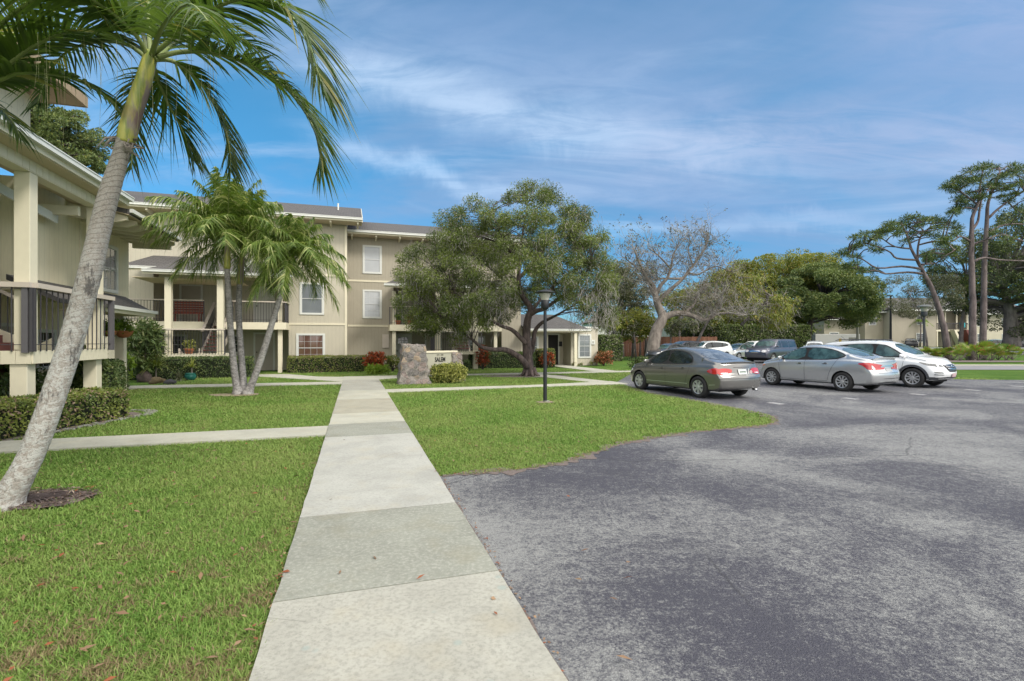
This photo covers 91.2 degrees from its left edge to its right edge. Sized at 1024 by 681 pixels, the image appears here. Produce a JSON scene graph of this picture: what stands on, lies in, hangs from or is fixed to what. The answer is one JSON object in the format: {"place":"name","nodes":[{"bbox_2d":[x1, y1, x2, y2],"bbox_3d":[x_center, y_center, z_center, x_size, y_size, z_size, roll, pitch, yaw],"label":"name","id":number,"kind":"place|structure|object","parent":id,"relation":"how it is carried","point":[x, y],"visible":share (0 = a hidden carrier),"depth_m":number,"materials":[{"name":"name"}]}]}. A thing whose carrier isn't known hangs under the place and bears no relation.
{"place":"outdoors","nodes":[
{"label":"outdoors","id":0,"kind":"place"},
{"bbox_2d":[340,379,384,390],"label":"sidewalk","id":1,"kind":"structure","parent":0,"point":[363,384],"depth_m":18.21,"materials":[{"name":"beige concrete"}]},
{"bbox_2d":[337,390,389,399],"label":"sidewalk","id":2,"kind":"structure","parent":0,"point":[360,394],"depth_m":15.14,"materials":[{"name":"concrete"}]},
{"bbox_2d":[332,398,397,413],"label":"sidewalk","id":3,"kind":"structure","parent":0,"point":[364,405],"depth_m":12.37,"materials":[{"name":"beige concrete"}]},
{"bbox_2d":[329,411,404,424],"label":"sidewalk","id":4,"kind":"structure","parent":0,"point":[367,417],"depth_m":10.59,"materials":[{"name":"concrete"}]},
{"bbox_2d":[325,421,411,436],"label":"sidewalk","id":5,"kind":"structure","parent":0,"point":[354,429],"depth_m":9.15,"materials":[{"name":"grey concrete"}]},
{"bbox_2d":[300,433,454,517],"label":"sidewalk","id":6,"kind":"structure","parent":0,"point":[360,473],"depth_m":5.93,"materials":[{"name":"concrete"}]},
{"bbox_2d":[273,503,497,602],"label":"sidewalk","id":7,"kind":"structure","parent":0,"point":[405,545],"depth_m":3.85,"materials":[{"name":"grey concrete"}]},
{"bbox_2d":[249,571,567,680],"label":"sidewalk","id":8,"kind":"structure","parent":0,"point":[457,628],"depth_m":2.73,"materials":[{"name":"beige concrete"}]},
{"bbox_2d":[0,354,1023,680],"bbox_3d":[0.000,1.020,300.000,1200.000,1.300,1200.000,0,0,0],"label":"ground","id":9,"kind":"structure","parent":0,"point":[988,374],"depth_m":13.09,"materials":[{"name":"green plant"}]},
{"bbox_2d":[0,363,49,396],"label":"shrub","id":10,"kind":"object","parent":9,"relation":"on","point":[5,382],"visible":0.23,"depth_m":11.19,"materials":[{"name":"green plant"}]},
{"bbox_2d":[7,489,96,508],"bbox_3d":[-4.921,1.638,5.216,0.971,0.001,0.663,0,0,0],"label":"mulch bed","id":11,"kind":"object","parent":9,"relation":"on","point":[56,500],"visible":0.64,"depth_m":5.15,"materials":[{"name":"brown soil"}]},
{"bbox_2d":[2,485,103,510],"bbox_3d":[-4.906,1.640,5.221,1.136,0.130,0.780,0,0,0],"label":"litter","id":12,"kind":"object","parent":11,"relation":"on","point":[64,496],"visible":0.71,"depth_m":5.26,"materials":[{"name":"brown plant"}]},
{"bbox_2d":[0,0,367,511],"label":"palm tree","id":13,"kind":"object","parent":11,"relation":"on","point":[170,24],"visible":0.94,"depth_m":5.04,"materials":[{"name":"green plant"}]},
{"bbox_2d":[0,386,131,440],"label":"hedge","id":14,"kind":"object","parent":9,"relation":"on","point":[84,405],"visible":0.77,"depth_m":9.69,"materials":[{"name":"green plant"}]},
{"bbox_2d":[0,0,142,158],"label":"palm tree","id":15,"kind":"object","parent":9,"relation":"on","point":[17,69],"visible":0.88,"depth_m":5.37,"materials":[{"name":"green plant"}]},
{"bbox_2d":[1,412,141,440],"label":"mulch bed","id":16,"kind":"object","parent":9,"relation":"on","point":[130,413],"visible":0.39,"depth_m":9.61,"materials":[{"name":"brown soil"}]},
{"bbox_2d":[30,102,113,174],"bbox_3d":[-21.952,-5.833,24.067,4.494,11.707,4.525,0,0,15],"label":"broad tree","id":17,"kind":"object","parent":9,"relation":"on","point":[82,149],"visible":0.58,"depth_m":24.12,"materials":[{"name":"green plant"}]},
{"bbox_2d":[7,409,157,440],"bbox_3d":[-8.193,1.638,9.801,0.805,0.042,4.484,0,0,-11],"label":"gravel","id":18,"kind":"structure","parent":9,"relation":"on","point":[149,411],"depth_m":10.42,"materials":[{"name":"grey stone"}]},
{"bbox_2d":[0,31,181,396],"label":"apartment building","id":19,"kind":"structure","parent":9,"relation":"on","point":[48,197],"depth_m":11.66,"materials":[{"name":"beige paint"}]},
{"bbox_2d":[36,329,56,369],"bbox_3d":[-14.025,0.250,15.100,0.055,1.200,1.000,0,0,-17],"label":"window","id":20,"kind":"structure","parent":19,"relation":"in","point":[43,331],"depth_m":15.08,"materials":[{"name":"glass"}]},
{"bbox_2d":[103,244,118,293],"bbox_3d":[-12.300,-2.220,15.274,0.055,1.460,1.250,0,0,-17],"label":"window","id":21,"kind":"structure","parent":19,"relation":"in","point":[111,267],"depth_m":15.50,"materials":[{"name":"glass"}]},
{"bbox_2d":[115,317,137,337],"bbox_3d":[-12.304,-0.560,15.887,0.807,0.928,0.733,0,0,0],"label":"hanging basket","id":22,"kind":"object","parent":19,"relation":"hanging from","point":[128,329],"visible":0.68,"depth_m":15.82,"materials":[{"name":"ceramic"}]},
{"bbox_2d":[70,344,111,389],"bbox_3d":[-11.132,0.854,13.146,0.966,1.648,1.066,0,0,32],"label":"shrub","id":23,"kind":"object","parent":9,"relation":"on","point":[77,382],"visible":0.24,"depth_m":13.02,"materials":[{"name":"green plant"}]},
{"bbox_2d":[79,358,129,393],"bbox_3d":[-12.620,1.124,15.441,1.242,1.196,5.054,0,0,-34],"label":"hedge","id":24,"kind":"object","parent":9,"relation":"on","point":[116,378],"visible":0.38,"depth_m":14.57,"materials":[{"name":"green plant"}]},
{"bbox_2d":[136,371,151,381],"bbox_3d":[-14.945,1.451,20.436,0.628,0.498,0.542,0,0,0],"label":"rock","id":25,"kind":"object","parent":9,"relation":"on","point":[145,376],"visible":0.68,"depth_m":20.23,"materials":[{"name":"stone"}]},
{"bbox_2d":[127,316,169,375],"bbox_3d":[-15.202,0.285,20.681,1.785,2.784,1.890,0,0,0],"label":"shrub","id":26,"kind":"object","parent":9,"relation":"on","point":[147,336],"visible":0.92,"depth_m":20.45,"materials":[{"name":"green plant"}]},
{"bbox_2d":[0,426,327,453],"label":"footpath","id":27,"kind":"structure","parent":9,"relation":"on","point":[12,446],"depth_m":8.33,"materials":[{"name":"concrete"}]},
{"bbox_2d":[128,355,254,379],"bbox_3d":[-14.409,1.182,22.377,5.295,1.097,1.166,0,0,-19],"label":"hedge","id":28,"kind":"object","parent":9,"relation":"on","point":[215,367],"visible":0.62,"depth_m":22.20,"materials":[{"name":"green plant"}]},
{"bbox_2d":[139,166,299,394],"bbox_3d":[-8.671,-1.774,15.187,4.898,6.958,4.442,0,0,0],"label":"palm tree","id":29,"kind":"object","parent":9,"relation":"on","point":[225,198],"visible":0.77,"depth_m":15.06,"materials":[{"name":"green plant"}]},
{"bbox_2d":[84,191,362,372],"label":"apartment building","id":30,"kind":"structure","parent":9,"relation":"on","point":[304,326],"depth_m":26.99,"materials":[{"name":"beige paint"}]},
{"bbox_2d":[173,335,186,352],"bbox_3d":[-17.991,0.200,27.044,0.800,1.100,0.055,0,0,-17],"label":"window","id":31,"kind":"structure","parent":30,"relation":"in","point":[179,339],"depth_m":27.05,"materials":[{"name":"glass"}]},
{"bbox_2d":[173,301,202,321],"bbox_3d":[-16.208,-1.465,25.022,1.300,1.030,0.540,0,0,-17],"label":"bench","id":32,"kind":"object","parent":30,"relation":"on","point":[198,311],"visible":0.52,"depth_m":25.23,"materials":[{"name":"red wood"}]},
{"bbox_2d":[179,284,202,321],"bbox_3d":[-17.417,-2.015,27.216,1.100,2.130,0.090,0,0,-17],"label":"door","id":33,"kind":"structure","parent":30,"relation":"in","point":[186,291],"depth_m":27.23,"materials":[{"name":"paint"}]},
{"bbox_2d":[253,332,274,369],"bbox_3d":[-13.981,0.585,28.291,1.100,2.130,0.090,0,0,-17],"label":"door","id":34,"kind":"structure","parent":30,"relation":"in","point":[269,361],"depth_m":28.32,"materials":[{"name":"paint"}]},
{"bbox_2d":[253,286,274,321],"bbox_3d":[-13.981,-2.015,28.291,1.100,2.130,0.090,0,0,-17],"label":"door","id":35,"kind":"structure","parent":30,"relation":"in","point":[257,309],"depth_m":28.27,"materials":[{"name":"metal"}]},
{"bbox_2d":[296,333,324,357],"bbox_3d":[-10.906,0.370,27.165,1.460,1.560,0.055,0,0,-17],"label":"window","id":36,"kind":"structure","parent":30,"relation":"in","point":[307,344],"depth_m":27.17,"materials":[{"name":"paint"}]},
{"bbox_2d":[300,282,323,314],"bbox_3d":[-10.847,-2.300,27.184,1.240,1.740,0.055,0,0,-17],"label":"window","id":37,"kind":"structure","parent":30,"relation":"in","point":[307,307],"depth_m":27.17,"materials":[{"name":"glass"}]},
{"bbox_2d":[149,186,309,388],"bbox_3d":[-8.511,-1.657,16.145,4.182,6.752,4.360,0,0,16],"label":"palm tree","id":38,"kind":"object","parent":9,"relation":"on","point":[239,270],"visible":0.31,"depth_m":15.81,"materials":[{"name":"green plant"}]},
{"bbox_2d":[127,381,341,389],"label":"footpath","id":39,"kind":"structure","parent":9,"relation":"on","point":[222,385],"depth_m":18.25,"materials":[{"name":"concrete"}]},
{"bbox_2d":[238,213,351,394],"bbox_3d":[-6.717,-1.118,15.576,3.548,5.736,3.470,0,0,0],"label":"palm tree","id":40,"kind":"object","parent":9,"relation":"on","point":[295,228],"visible":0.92,"depth_m":15.40,"materials":[{"name":"green plant"}]},
{"bbox_2d":[259,374,343,381],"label":"footpath","id":41,"kind":"structure","parent":9,"relation":"on","point":[304,377],"depth_m":22.31,"materials":[{"name":"concrete"}]},
{"bbox_2d":[286,354,365,372],"bbox_3d":[-9.762,1.210,26.601,4.090,1.040,1.071,0,0,-19],"label":"hedge","id":42,"kind":"object","parent":9,"relation":"on","point":[320,363],"visible":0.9,"depth_m":26.24,"materials":[{"name":"green plant"}]},
{"bbox_2d":[343,375,396,379],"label":"footpath","id":43,"kind":"structure","parent":9,"relation":"on","point":[367,377],"depth_m":22.37,"materials":[{"name":"concrete"}]},
{"bbox_2d":[362,351,386,365],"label":"shrub","id":44,"kind":"object","parent":9,"relation":"on","point":[376,357],"visible":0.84,"depth_m":26.19,"materials":[{"name":"red plant"}]},
{"bbox_2d":[362,362,391,374],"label":"shrub","id":45,"kind":"object","parent":9,"relation":"on","point":[376,369],"visible":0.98,"depth_m":24.50,"materials":[{"name":"green plant"}]},
{"bbox_2d":[3,387,777,680],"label":"fallen leaves","id":46,"kind":"object","parent":9,"relation":"on","point":[192,648],"visible":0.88,"depth_m":3.45,"materials":[{"name":"brown plant"}]},
{"bbox_2d":[385,354,399,371],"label":"shrub","id":47,"kind":"object","parent":9,"relation":"on","point":[390,359],"visible":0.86,"depth_m":26.78,"materials":[{"name":"green plant"}]},
{"bbox_2d":[396,343,465,384],"bbox_3d":[-3.127,0.864,19.997,3.292,1.572,1.332,0,0,-39],"label":"stone sign","id":48,"kind":"object","parent":9,"relation":"on","point":[416,361],"visible":0.83,"depth_m":19.18,"materials":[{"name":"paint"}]},
{"bbox_2d":[428,362,468,382],"bbox_3d":[-2.532,1.229,19.753,1.704,0.910,1.199,0,0,0],"label":"shrub","id":49,"kind":"object","parent":9,"relation":"on","point":[450,372],"visible":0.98,"depth_m":19.45,"materials":[{"name":"green plant"}]},
{"bbox_2d":[347,222,597,368],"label":"apartment building","id":50,"kind":"structure","parent":9,"relation":"on","point":[372,250],"depth_m":30.11,"materials":[{"name":"beige paint"}]},
{"bbox_2d":[363,245,381,273],"bbox_3d":[-8.320,-4.850,29.860,1.100,1.680,0.055,0,0,-17],"label":"window","id":51,"kind":"structure","parent":50,"relation":"in","point":[372,255],"depth_m":29.87,"materials":[{"name":"glass"}]},
{"bbox_2d":[363,290,381,318],"bbox_3d":[-8.320,-2.200,29.860,1.100,1.700,0.055,0,0,-17],"label":"window","id":52,"kind":"structure","parent":50,"relation":"in","point":[372,299],"depth_m":29.87,"materials":[{"name":"glass"}]},
{"bbox_2d":[396,334,411,366],"bbox_3d":[-7.027,0.585,32.352,1.100,2.130,0.090,0,0,-17],"label":"door","id":53,"kind":"structure","parent":50,"relation":"in","point":[400,338],"depth_m":32.31,"materials":[{"name":"metal"}]},
{"bbox_2d":[548,333,558,363],"bbox_3d":[2.774,0.550,34.684,1.080,2.140,0.090,0,0,-17],"label":"door","id":54,"kind":"structure","parent":50,"relation":"in","point":[553,339],"depth_m":34.76,"materials":[{"name":"metal"}]},
{"bbox_2d":[578,334,590,357],"bbox_3d":[4.926,0.340,34.004,0.980,1.620,0.055,0,0,-17],"label":"window","id":55,"kind":"structure","parent":50,"relation":"in","point":[584,340],"depth_m":34.01,"materials":[{"name":"glass"}]},
{"bbox_2d":[475,344,491,368],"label":"shrub","id":56,"kind":"object","parent":9,"relation":"on","point":[483,358],"visible":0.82,"depth_m":28.70,"materials":[{"name":"red plant"}]},
{"bbox_2d":[468,351,535,367],"bbox_3d":[-0.611,1.173,30.748,4.280,1.161,1.252,0,0,-16],"label":"hedge","id":57,"kind":"object","parent":9,"relation":"on","point":[501,360],"visible":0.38,"depth_m":30.31,"materials":[{"name":"green plant"}]},
{"bbox_2d":[386,381,626,392],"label":"footpath","id":58,"kind":"structure","parent":9,"relation":"on","point":[498,387],"depth_m":17.52,"materials":[{"name":"concrete"}]},
{"bbox_2d":[481,375,566,377],"bbox_3d":[0.654,1.638,23.548,4.218,0.001,2.144,0,0,0],"label":"mulch bed","id":59,"kind":"object","parent":9,"relation":"on","point":[515,376],"visible":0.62,"depth_m":23.15,"materials":[{"name":"brown soil"}]},
{"bbox_2d":[390,177,627,376],"bbox_3d":[-0.229,-2.900,23.567,11.139,9.450,8.440,0,0,0],"label":"shade tree","id":60,"kind":"object","parent":59,"relation":"on","point":[456,244],"visible":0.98,"depth_m":21.78,"materials":[{"name":"green plant"}]},
{"bbox_2d":[429,371,630,375],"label":"footpath","id":61,"kind":"structure","parent":9,"relation":"on","point":[490,374],"depth_m":25.80,"materials":[{"name":"concrete"}]},
{"bbox_2d":[535,289,554,401],"bbox_3d":[0.890,0.155,13.487,0.540,3.090,0.540,0,0,0],"label":"lamp post","id":62,"kind":"object","parent":9,"relation":"on","point":[545,294],"visible":0.94,"depth_m":13.44,"materials":[{"name":"black metal"}]},
{"bbox_2d":[534,348,555,367],"bbox_3d":[2.075,1.070,31.796,1.328,1.313,1.105,0,0,-21],"label":"shrub","id":63,"kind":"object","parent":9,"relation":"on","point":[538,352],"visible":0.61,"depth_m":31.52,"materials":[{"name":"green plant"}]},
{"bbox_2d":[518,374,602,381],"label":"footpath","id":64,"kind":"structure","parent":9,"relation":"on","point":[571,378],"depth_m":21.72,"materials":[{"name":"concrete"}]},
{"bbox_2d":[555,365,613,370],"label":"footpath","id":65,"kind":"structure","parent":9,"relation":"on","point":[577,367],"depth_m":29.62,"materials":[{"name":"concrete"}]},
{"bbox_2d":[593,350,614,365],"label":"shrub","id":66,"kind":"object","parent":9,"relation":"on","point":[601,357],"visible":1,"depth_m":33.54,"materials":[{"name":"red plant"}]},
{"bbox_2d":[442,387,779,476],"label":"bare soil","id":67,"kind":"structure","parent":9,"relation":"on","point":[515,471],"depth_m":7.26,"materials":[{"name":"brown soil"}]},
{"bbox_2d":[598,334,623,361],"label":"hedge","id":68,"kind":"object","parent":9,"relation":"on","point":[613,343],"visible":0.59,"depth_m":41.07,"materials":[{"name":"green plant"}]},
{"bbox_2d":[592,259,651,356],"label":"broad tree","id":69,"kind":"object","parent":9,"relation":"on","point":[627,295],"visible":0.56,"depth_m":47.97,"materials":[{"name":"green plant"}]},
{"bbox_2d":[613,311,634,334],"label":"tree","id":70,"kind":"object","parent":9,"relation":"on","point":[626,322],"visible":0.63,"depth_m":43.28,"materials":[{"name":"green plant"}]},
{"bbox_2d":[606,307,656,343],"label":"broad tree","id":71,"kind":"object","parent":9,"relation":"on","point":[638,317],"visible":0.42,"depth_m":44.89,"materials":[{"name":"green plant"}]},
{"bbox_2d":[622,314,647,357],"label":"tree","id":72,"kind":"object","parent":9,"relation":"on","point":[632,326],"visible":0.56,"depth_m":43.79,"materials":[{"name":"green plant"}]},
{"bbox_2d":[623,336,716,355],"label":"fence","id":73,"kind":"object","parent":9,"relation":"on","point":[628,347],"visible":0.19,"depth_m":51.41,"materials":[{"name":"brown wood"}]},
{"bbox_2d":[664,317,684,342],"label":"tree","id":74,"kind":"object","parent":9,"relation":"on","point":[674,328],"visible":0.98,"depth_m":49.61,"materials":[{"name":"green plant"}]},
{"bbox_2d":[604,201,778,356],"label":"bare tree","id":75,"kind":"object","parent":9,"relation":"on","point":[655,334],"visible":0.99,"depth_m":41.84,"materials":[{"name":"grey plant"}]},
{"bbox_2d":[680,315,712,336],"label":"tree","id":76,"kind":"object","parent":9,"relation":"on","point":[691,328],"visible":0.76,"depth_m":52.69,"materials":[{"name":"green plant"}]},
{"bbox_2d":[660,282,736,336],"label":"broad tree","id":77,"kind":"object","parent":9,"relation":"on","point":[674,301],"visible":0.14,"depth_m":62.84,"materials":[{"name":"green plant"}]},
{"bbox_2d":[669,311,734,341],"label":"broad tree","id":78,"kind":"object","parent":9,"relation":"on","point":[722,334],"visible":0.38,"depth_m":54.05,"materials":[{"name":"green plant"}]},
{"bbox_2d":[440,359,1023,680],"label":"parking lot","id":79,"kind":"structure","parent":9,"relation":"on","point":[824,532],"depth_m":4.13,"materials":[{"name":"grey asphalt"}]},
{"bbox_2d":[646,343,686,358],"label":"parked car","id":80,"kind":"object","parent":79,"relation":"on","point":[653,353],"visible":0.34,"depth_m":41.24,"materials":[{"name":"grey paint"}]},
{"bbox_2d":[630,347,760,397],"bbox_3d":[5.656,0.919,16.163,1.981,1.463,4.497,0,0,-24],"label":"parked car","id":81,"kind":"object","parent":79,"relation":"on","point":[700,372],"visible":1,"depth_m":14.85,"materials":[{"name":"grey paint"}]},
{"bbox_2d":[697,341,732,354],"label":"parked car","id":82,"kind":"object","parent":79,"relation":"on","point":[726,347],"visible":0.45,"depth_m":43.49,"materials":[{"name":"white paint"}]},
{"bbox_2d":[731,343,754,357],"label":"parked car","id":83,"kind":"object","parent":79,"relation":"on","point":[739,349],"visible":0.39,"depth_m":45.02,"materials":[{"name":"silver metal"}]},
{"bbox_2d":[745,339,796,361],"bbox_3d":[19.944,0.737,38.499,4.751,1.826,2.130,0,0,-34],"label":"parked car","id":84,"kind":"object","parent":79,"relation":"on","point":[764,349],"visible":0.81,"depth_m":37.59,"materials":[{"name":"blue paint"}]},
{"bbox_2d":[759,344,899,390],"bbox_3d":[11.070,0.886,17.909,1.932,1.528,4.460,0,0,-25],"label":"parked car","id":85,"kind":"object","parent":79,"relation":"on","point":[842,368],"visible":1,"depth_m":16.87,"materials":[{"name":"silver metal"}]},
{"bbox_2d":[826,336,956,386],"bbox_3d":[14.296,0.718,19.401,2.073,1.864,4.496,0,0,-30],"label":"parked car","id":86,"kind":"object","parent":79,"relation":"on","point":[917,368],"visible":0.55,"depth_m":17.97,"materials":[{"name":"white paint"}]},
{"bbox_2d":[679,262,803,340],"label":"weeping tree","id":87,"kind":"object","parent":9,"relation":"on","point":[781,302],"visible":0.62,"depth_m":44.28,"materials":[{"name":"green plant"}]},
{"bbox_2d":[705,323,811,347],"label":"hedge","id":88,"kind":"object","parent":9,"relation":"on","point":[801,336],"visible":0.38,"depth_m":55.65,"materials":[{"name":"green plant"}]},
{"bbox_2d":[718,300,816,334],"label":"broad tree","id":89,"kind":"object","parent":9,"relation":"on","point":[793,319],"visible":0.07,"depth_m":61.44,"materials":[{"name":"green plant"}]},
{"bbox_2d":[716,248,844,310],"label":"broad tree","id":90,"kind":"object","parent":9,"relation":"on","point":[782,269],"visible":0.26,"depth_m":63.97,"materials":[{"name":"green plant"}]},
{"bbox_2d":[768,261,887,340],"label":"broad tree","id":91,"kind":"object","parent":9,"relation":"on","point":[857,299],"visible":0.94,"depth_m":56.50,"materials":[{"name":"green plant"}]},
{"bbox_2d":[807,298,987,346],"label":"apartment building","id":92,"kind":"structure","parent":9,"relation":"on","point":[902,330],"depth_m":80.95,"materials":[{"name":"beige paint"}]},
{"bbox_2d":[829,211,966,359],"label":"pine tree","id":93,"kind":"object","parent":9,"relation":"on","point":[888,227],"visible":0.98,"depth_m":43.81,"materials":[{"name":"green plant"}]},
{"bbox_2d":[876,272,966,346],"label":"broad tree","id":94,"kind":"object","parent":9,"relation":"on","point":[908,289],"visible":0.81,"depth_m":57.18,"materials":[{"name":"green plant"}]},
{"bbox_2d":[917,305,931,352],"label":"lamp post","id":95,"kind":"object","parent":9,"relation":"on","point":[924,310],"visible":0.96,"depth_m":45.92,"materials":[{"name":"black metal"}]},
{"bbox_2d":[916,234,1012,343],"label":"broad tree","id":96,"kind":"object","parent":9,"relation":"on","point":[961,329],"visible":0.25,"depth_m":60.85,"materials":[{"name":"green plant"}]},
{"bbox_2d":[921,207,1023,345],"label":"ficus tree","id":97,"kind":"object","parent":9,"relation":"on","point":[1007,275],"visible":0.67,"depth_m":57.34,"materials":[{"name":"green plant"}]},
{"bbox_2d":[933,159,1023,359],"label":"pine tree","id":98,"kind":"object","parent":9,"relation":"on","point":[957,183],"visible":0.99,"depth_m":43.29,"materials":[{"name":"green plant"}]},
{"bbox_2d":[949,360,1023,361],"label":"mulch bed","id":99,"kind":"object","parent":9,"relation":"on","point":[983,361],"visible":0.52,"depth_m":39.93,"materials":[{"name":"brown soil"}]},
{"bbox_2d":[944,347,972,360],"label":"palmetto","id":100,"kind":"object","parent":99,"relation":"on","point":[967,351],"visible":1,"depth_m":41.62,"materials":[{"name":"green plant"}]},
{"bbox_2d":[962,344,995,359],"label":"palmetto","id":101,"kind":"object","parent":99,"relation":"on","point":[974,347],"visible":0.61,"depth_m":42.28,"materials":[{"name":"green plant"}]},
{"bbox_2d":[973,346,1004,360],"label":"palmetto","id":102,"kind":"object","parent":99,"relation":"on","point":[994,349],"visible":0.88,"depth_m":41.52,"materials":[{"name":"green plant"}]},
{"bbox_2d":[977,305,1022,342],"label":"apartment building","id":103,"kind":"structure","parent":9,"relation":"on","point":[994,335],"depth_m":86.00,"materials":[{"name":"beige paint"}]},
{"bbox_2d":[979,161,1023,358],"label":"pine tree","id":104,"kind":"object","parent":9,"relation":"on","point":[1011,172],"visible":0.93,"depth_m":45.36,"materials":[{"name":"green plant"}]},
{"bbox_2d":[0,0,1023,325],"label":"sky","id":105,"kind":"structure","parent":0,"point":[816,124],"materials":[{"name":"blue"}]},
{"bbox_2d":[914,347,1023,353],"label":"road","id":106,"kind":"structure","parent":0,"point":[952,351],"depth_m":72.51,"materials":[{"name":"grey asphalt"}]},
{"bbox_2d":[812,334,859,343],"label":"trailer","id":107,"kind":"object","parent":106,"relation":"on","point":[826,338],"visible":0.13,"depth_m":66.00,"materials":[{"name":"metal"}]},
{"bbox_2d":[956,366,1023,369],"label":"road","id":108,"kind":"structure","parent":0,"point":[989,367],"depth_m":31.18,"materials":[{"name":"grey asphalt"}]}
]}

